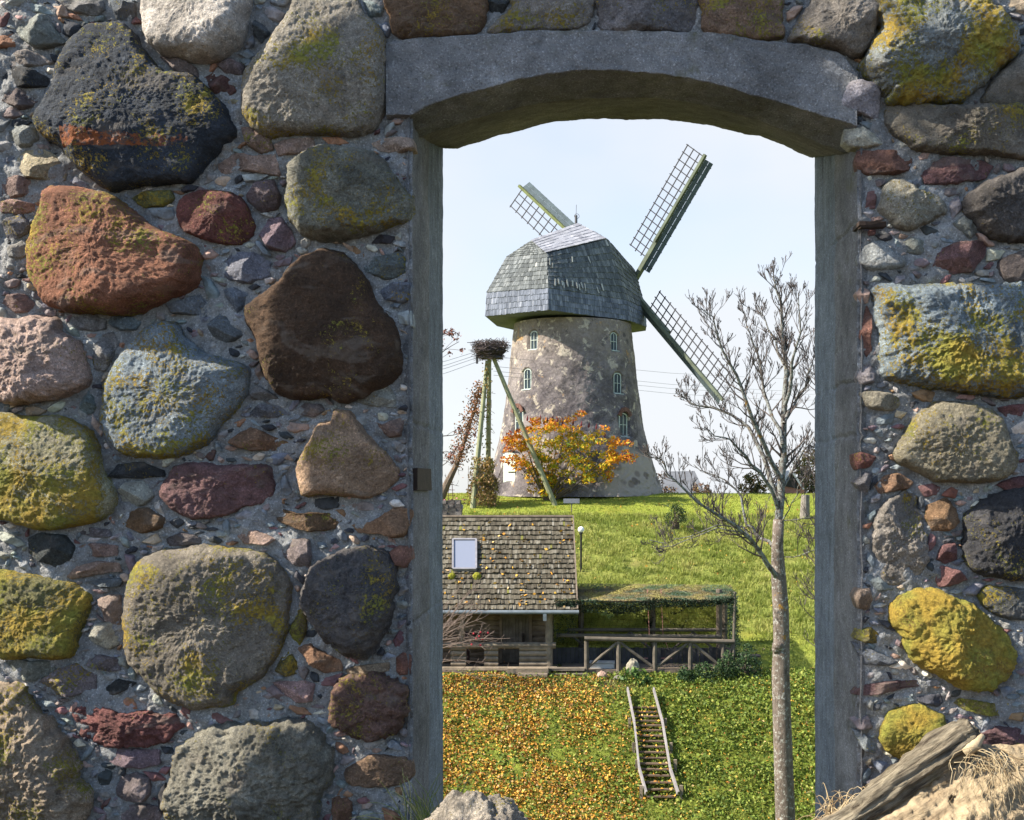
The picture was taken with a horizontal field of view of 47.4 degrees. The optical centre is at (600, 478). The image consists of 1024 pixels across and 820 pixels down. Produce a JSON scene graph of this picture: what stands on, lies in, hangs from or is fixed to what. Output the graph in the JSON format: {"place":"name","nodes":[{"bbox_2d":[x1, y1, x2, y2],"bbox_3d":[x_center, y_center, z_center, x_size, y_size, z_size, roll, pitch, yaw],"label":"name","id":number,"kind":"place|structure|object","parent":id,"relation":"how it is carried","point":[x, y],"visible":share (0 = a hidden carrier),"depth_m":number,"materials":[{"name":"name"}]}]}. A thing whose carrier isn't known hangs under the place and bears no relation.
{"place":"outdoors","nodes":[
{"label":"outdoors","id":0,"kind":"place"},
{"bbox_2d":[442,493,814,819],"bbox_3d":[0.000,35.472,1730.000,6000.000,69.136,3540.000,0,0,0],"label":"ground","id":1,"kind":"structure","parent":0,"point":[744,634],"depth_m":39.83,"materials":[{"name":"green plant"}]},
{"bbox_2d":[351,768,480,819],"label":"dry grass tuft","id":2,"kind":"object","parent":1,"relation":"on","point":[422,816],"visible":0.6,"depth_m":3.35,"materials":[{"name":"plant"}]},
{"bbox_2d":[443,500,462,514],"bbox_3d":[-8.149,1.617,59.998,2.080,1.028,0.617,0,0,0],"label":"chimney","id":3,"kind":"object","parent":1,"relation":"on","point":[450,507],"depth_m":59.78,"materials":[{"name":"grey stone"}]},
{"bbox_2d":[443,328,475,464],"bbox_3d":[-4.618,3.628,30.119,2.272,16.158,2.009,0,0,-30],"label":"budded branch","id":4,"kind":"object","parent":1,"relation":"on","point":[451,334],"visible":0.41,"depth_m":29.97,"materials":[{"name":"brown plant"}]},
{"bbox_2d":[443,380,486,499],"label":"leaning vine","id":5,"kind":"object","parent":1,"relation":"on","point":[458,457],"visible":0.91,"depth_m":68.77,"materials":[{"name":"brown plant"}]},
{"bbox_2d":[424,789,527,819],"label":"doorway boulder","id":6,"kind":"object","parent":1,"relation":"on","point":[466,805],"visible":1,"depth_m":2.91,"materials":[{"name":"grey stone"}]},
{"bbox_2d":[442,575,509,687],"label":"rose canes","id":7,"kind":"object","parent":1,"relation":"on","point":[454,622],"visible":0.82,"depth_m":41.63,"materials":[{"name":"brown plant"}]},
{"bbox_2d":[442,515,578,673],"bbox_3d":[-5.247,4.677,47.263,8.906,6.363,7.875,0,0,0],"label":"log cabin","id":8,"kind":"object","parent":1,"relation":"on","point":[526,629],"visible":0.59,"depth_m":45.28,"materials":[{"name":"grey wood"}]},
{"bbox_2d":[448,573,455,578],"bbox_3d":[-5.720,3.789,44.745,0.336,0.305,0.261,0,0,0],"label":"moss cushion","id":9,"kind":"object","parent":8,"relation":"on","point":[451,575],"visible":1,"depth_m":44.65,"materials":[{"name":"green plant"}]},
{"bbox_2d":[465,632,488,664],"bbox_3d":[-4.754,6.558,44.900,1.000,1.232,0.400,0,0,0],"label":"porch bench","id":10,"kind":"object","parent":8,"relation":"on","point":[468,651],"visible":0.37,"depth_m":44.91,"materials":[{"name":"brown wood"}]},
{"bbox_2d":[472,572,481,579],"bbox_3d":[-4.737,3.790,44.744,0.374,0.361,0.291,0,0,0],"label":"moss cushion","id":11,"kind":"object","parent":8,"relation":"on","point":[475,575],"visible":0.93,"depth_m":44.64,"materials":[{"name":"green plant"}]},
{"bbox_2d":[444,519,575,608],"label":"roof leaves","id":12,"kind":"object","parent":8,"relation":"on","point":[568,525],"visible":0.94,"depth_m":44.83,"materials":[{"name":"orange plant"}]},
{"bbox_2d":[503,614,528,662],"bbox_3d":[-3.294,6.135,45.299,1.030,2.108,0.159,0,0,0],"label":"door","id":13,"kind":"structure","parent":8,"relation":"in","point":[518,636],"depth_m":45.33,"materials":[{"name":"brown wood"}]},
{"bbox_2d":[0,0,1023,819],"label":"stone wall","id":14,"kind":"structure","parent":1,"relation":"on","point":[220,398],"depth_m":3.38,"materials":[{"name":"stone"}]},
{"bbox_2d":[798,783,867,819],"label":"dry grass tuft","id":15,"kind":"object","parent":14,"relation":"on","point":[829,811],"visible":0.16,"depth_m":3.27,"materials":[{"name":"beige plant"}]},
{"bbox_2d":[470,355,556,508],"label":"nest tripod","id":16,"kind":"object","parent":1,"relation":"on","point":[529,445],"visible":0.76,"depth_m":68.48,"materials":[{"name":"green wood"}]},
{"bbox_2d":[463,363,502,507],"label":"vine mound","id":17,"kind":"object","parent":16,"relation":"attached to","point":[487,487],"visible":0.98,"depth_m":67.88,"materials":[{"name":"green plant"}]},
{"bbox_2d":[467,338,510,361],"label":"stork nest","id":18,"kind":"object","parent":16,"relation":"on","point":[490,348],"visible":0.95,"depth_m":67.85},
{"bbox_2d":[506,667,548,677],"bbox_3d":[-2.698,7.201,43.089,1.568,0.314,0.740,0,0,0],"label":"timber step","id":19,"kind":"object","parent":1,"relation":"on","point":[534,671],"visible":0.89,"depth_m":43.05,"materials":[{"name":"brown wood"}]},
{"bbox_2d":[548,667,587,675],"bbox_3d":[-1.266,7.354,43.455,1.647,0.505,0.600,0,0,0],"label":"bench","id":20,"kind":"object","parent":1,"relation":"on","point":[567,669],"visible":0.52,"depth_m":43.45,"materials":[{"name":"grey wood"}]},
{"bbox_2d":[500,410,640,500],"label":"sumac tree","id":21,"kind":"object","parent":1,"relation":"on","point":[613,455],"visible":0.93,"depth_m":69.21,"materials":[{"name":"orange plant"}]},
{"bbox_2d":[563,499,579,510],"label":"garden sign","id":22,"kind":"object","parent":1,"relation":"on","point":[571,501],"visible":0.89,"depth_m":66.48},
{"bbox_2d":[578,526,583,571],"bbox_3d":[-0.931,3.478,56.500,0.308,2.280,0.308,0,0,0],"label":"globe lamp","id":23,"kind":"object","parent":1,"relation":"on","point":[580,529],"visible":1,"depth_m":56.46,"materials":[{"name":"white glass"}]},
{"bbox_2d":[597,671,606,678],"bbox_3d":[0.064,7.307,43.001,0.400,0.383,0.315,0,0,0],"label":"garden stone","id":24,"kind":"object","parent":1,"relation":"on","point":[602,673],"visible":0.68,"depth_m":42.89,"materials":[{"name":"stone"}]},
{"bbox_2d":[485,144,735,496],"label":"windmill","id":25,"kind":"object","parent":1,"relation":"on","point":[569,306],"visible":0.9,"depth_m":73.00,"materials":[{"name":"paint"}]},
{"bbox_2d":[503,452,515,482],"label":"door","id":26,"kind":"structure","parent":25,"relation":"in","point":[509,474],"depth_m":72.81,"materials":[{"name":"white paint"}]},
{"bbox_2d":[510,403,523,433],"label":"window","id":27,"kind":"structure","parent":25,"relation":"in","point":[520,410],"depth_m":73.23,"materials":[{"name":"white paint"}]},
{"bbox_2d":[522,369,531,390],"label":"window","id":28,"kind":"structure","parent":25,"relation":"in","point":[527,382],"depth_m":73.29,"materials":[{"name":"white paint"}]},
{"bbox_2d":[528,331,537,350],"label":"window","id":29,"kind":"structure","parent":25,"relation":"in","point":[534,334],"depth_m":73.31,"materials":[{"name":"white paint"}]},
{"bbox_2d":[610,332,619,351],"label":"window","id":30,"kind":"structure","parent":25,"relation":"in","point":[613,336],"depth_m":73.50,"materials":[{"name":"white paint"}]},
{"bbox_2d":[613,373,623,394],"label":"window","id":31,"kind":"structure","parent":25,"relation":"in","point":[616,376],"depth_m":73.34,"materials":[{"name":"white paint"}]},
{"bbox_2d":[618,407,631,436],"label":"window","id":32,"kind":"structure","parent":25,"relation":"in","point":[622,417],"depth_m":73.22,"materials":[{"name":"white paint"}]},
{"bbox_2d":[496,371,761,393],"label":"power wire","id":33,"kind":"object","parent":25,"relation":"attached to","point":[639,385],"visible":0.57,"depth_m":91.20,"materials":[{"name":"black metal"}]},
{"bbox_2d":[495,375,768,399],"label":"power wire","id":34,"kind":"object","parent":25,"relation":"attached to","point":[640,390],"visible":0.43,"depth_m":89.46,"materials":[{"name":"black metal"}]},
{"bbox_2d":[494,366,792,390],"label":"power wire","id":35,"kind":"object","parent":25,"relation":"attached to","point":[663,383],"visible":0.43,"depth_m":93.56,"materials":[{"name":"black metal"}]},
{"bbox_2d":[619,667,630,675],"bbox_3d":[0.892,7.367,43.020,0.734,0.899,0.734,0,0,0],"label":"yellow green shrub","id":36,"kind":"object","parent":1,"relation":"on","point":[625,669],"visible":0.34,"depth_m":42.84,"materials":[{"name":"green plant"}]},
{"bbox_2d":[442,666,814,819],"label":"fallen leaves","id":37,"kind":"object","parent":1,"relation":"on","point":[497,733],"visible":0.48,"depth_m":39.01,"materials":[{"name":"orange plant"}]},
{"bbox_2d":[442,635,814,819],"bbox_3d":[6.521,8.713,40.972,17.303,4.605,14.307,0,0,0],"label":"bank grass","id":38,"kind":"structure","parent":1,"relation":"on","point":[698,693],"depth_m":39.28,"materials":[{"name":"green plant"}]},
{"bbox_2d":[446,492,814,519],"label":"lawn grass","id":39,"kind":"structure","parent":1,"relation":"on","point":[671,494],"depth_m":69.40,"materials":[{"name":"green plant"}]},
{"bbox_2d":[626,658,639,677],"bbox_3d":[1.223,7.137,43.304,0.539,0.873,0.506,0,0,0],"label":"garden stone","id":40,"kind":"object","parent":1,"relation":"on","point":[631,663],"visible":0.5,"depth_m":43.16,"materials":[{"name":"grey stone"}]},
{"bbox_2d":[618,667,655,686],"bbox_3d":[1.307,7.337,42.399,1.510,1.082,1.112,0,0,0],"label":"leafy perennial","id":41,"kind":"object","parent":1,"relation":"on","point":[634,671],"visible":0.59,"depth_m":42.10,"materials":[{"name":"green plant"}]},
{"bbox_2d":[462,499,813,661],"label":"scattered leaves","id":42,"kind":"object","parent":1,"relation":"on","point":[689,555],"visible":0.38,"depth_m":61.28,"materials":[{"name":"orange plant"}]},
{"bbox_2d":[553,583,754,674],"bbox_3d":[1.883,6.070,45.302,7.821,3.727,3.700,0,0,0],"label":"netted shelter","id":43,"kind":"object","parent":1,"relation":"on","point":[582,636],"visible":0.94,"depth_m":45.09,"materials":[{"name":"grey wood"}]},
{"bbox_2d":[590,660,614,667],"bbox_3d":[0.078,7.089,44.150,0.960,0.261,0.540,0,0,0],"label":"storage box","id":44,"kind":"object","parent":43,"relation":"on","point":[604,664],"visible":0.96,"depth_m":43.91,"materials":[{"name":"grey plastic"}]},
{"bbox_2d":[644,589,671,658],"bbox_3d":[2.167,5.656,45.200,1.276,2.698,0.220,0,0,0],"label":"rope swing","id":45,"kind":"object","parent":43,"relation":"hanging from","point":[662,628],"visible":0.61,"depth_m":45.19,"materials":[{"name":"fabric"}]},
{"bbox_2d":[627,687,682,799],"bbox_3d":[1.713,8.950,38.772,1.378,3.194,4.697,0,0,-6],"label":"garden stair","id":46,"kind":"object","parent":1,"relation":"on","point":[638,763],"visible":0.94,"depth_m":38.13,"materials":[{"name":"wood"}]},
{"bbox_2d":[634,705,675,796],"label":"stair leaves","id":47,"kind":"object","parent":46,"relation":"on","point":[658,720],"visible":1,"depth_m":38.59,"materials":[{"name":"orange plant"}]},
{"bbox_2d":[656,471,678,492],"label":"russet shrub","id":48,"kind":"object","parent":1,"relation":"on","point":[666,489],"visible":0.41,"depth_m":83.96,"materials":[{"name":"brown plant"}]},
{"bbox_2d":[663,502,687,528],"bbox_3d":[4.083,1.976,62.530,1.431,1.555,1.971,0,0,0],"label":"round bush","id":49,"kind":"object","parent":1,"relation":"on","point":[679,519],"visible":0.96,"depth_m":62.27,"materials":[{"name":"green plant"}]},
{"bbox_2d":[659,471,703,492],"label":"distant house","id":50,"kind":"structure","parent":1,"relation":"on","point":[668,483],"depth_m":102.83,"materials":[{"name":"white stone"}]},
{"bbox_2d":[674,665,695,682],"bbox_3d":[3.125,7.378,42.598,0.848,1.039,1.204,0,0,0],"label":"juniper","id":51,"kind":"object","parent":1,"relation":"on","point":[682,672],"visible":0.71,"depth_m":42.40,"materials":[{"name":"green plant"}]},
{"bbox_2d":[690,483,711,492],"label":"russet shrub","id":52,"kind":"object","parent":1,"relation":"on","point":[696,489],"visible":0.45,"depth_m":86.73,"materials":[{"name":"brown plant"}]},
{"bbox_2d":[690,661,719,683],"bbox_3d":[3.875,7.270,42.803,1.148,1.220,1.247,0,0,0],"label":"juniper","id":53,"kind":"object","parent":1,"relation":"on","point":[700,670],"visible":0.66,"depth_m":42.51,"materials":[{"name":"green plant"}]},
{"bbox_2d":[635,251,814,819],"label":"bare tree","id":54,"kind":"object","parent":1,"relation":"on","point":[783,767],"visible":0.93,"depth_m":25.85,"materials":[{"name":"grey plant"}]},
{"bbox_2d":[713,650,739,681],"bbox_3d":[4.689,7.040,42.987,1.041,1.541,1.334,0,0,0],"label":"juniper","id":55,"kind":"object","parent":1,"relation":"on","point":[725,667],"visible":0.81,"depth_m":42.66,"materials":[{"name":"green plant"}]},
{"bbox_2d":[732,643,764,680],"bbox_3d":[5.492,7.001,43.176,1.348,1.853,1.395,0,0,0],"label":"juniper","id":56,"kind":"object","parent":1,"relation":"on","point":[746,658],"visible":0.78,"depth_m":43.00,"materials":[{"name":"green plant"}]},
{"bbox_2d":[737,654,760,662],"bbox_3d":[5.757,7.185,45.299,0.958,0.620,0.508,0,0,0],"label":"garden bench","id":57,"kind":"object","parent":1,"relation":"on","point":[758,655],"visible":0.26,"depth_m":45.13,"materials":[{"name":"grey wood"}]},
{"bbox_2d":[737,471,767,492],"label":"crest hedge","id":58,"kind":"object","parent":1,"relation":"on","point":[755,488],"visible":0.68,"depth_m":83.64,"materials":[{"name":"green plant"}]},
{"bbox_2d":[768,459,786,492],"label":"crest shrub","id":59,"kind":"object","parent":1,"relation":"on","point":[774,478],"visible":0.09,"depth_m":85.79,"materials":[{"name":"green plant"}]},
{"bbox_2d":[775,470,803,493],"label":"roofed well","id":60,"kind":"object","parent":1,"relation":"on","point":[789,487],"visible":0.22,"depth_m":75.23,"materials":[{"name":"brick"}]},
{"bbox_2d":[787,352,814,645],"bbox_3d":[7.213,2.071,40.006,1.437,13.243,1.641,0,0,38],"label":"thin bare tree","id":61,"kind":"object","parent":1,"relation":"on","point":[804,551],"visible":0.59,"depth_m":40.10,"materials":[{"name":"brown plant"}]},
{"bbox_2d":[790,449,814,493],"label":"crest tree","id":62,"kind":"object","parent":1,"relation":"on","point":[810,487],"visible":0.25,"depth_m":83.63,"materials":[{"name":"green plant"}]},
{"bbox_2d":[800,495,809,519],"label":"tree stump","id":63,"kind":"object","parent":1,"relation":"on","point":[805,499],"visible":0.63,"depth_m":65.78,"materials":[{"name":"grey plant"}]},
{"bbox_2d":[819,718,1023,819],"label":"weathered log","id":64,"kind":"object","parent":1,"relation":"on","point":[914,784],"visible":0.93,"depth_m":2.95,"materials":[{"name":"brown wood"}]},
{"bbox_2d":[943,747,1023,818],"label":"dry roots","id":65,"kind":"object","parent":64,"relation":"hanging from","point":[987,767],"visible":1,"depth_m":2.84,"materials":[{"name":"beige plant"}]},
{"bbox_2d":[442,118,815,493],"label":"sky","id":66,"kind":"structure","parent":0,"point":[755,204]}
]}

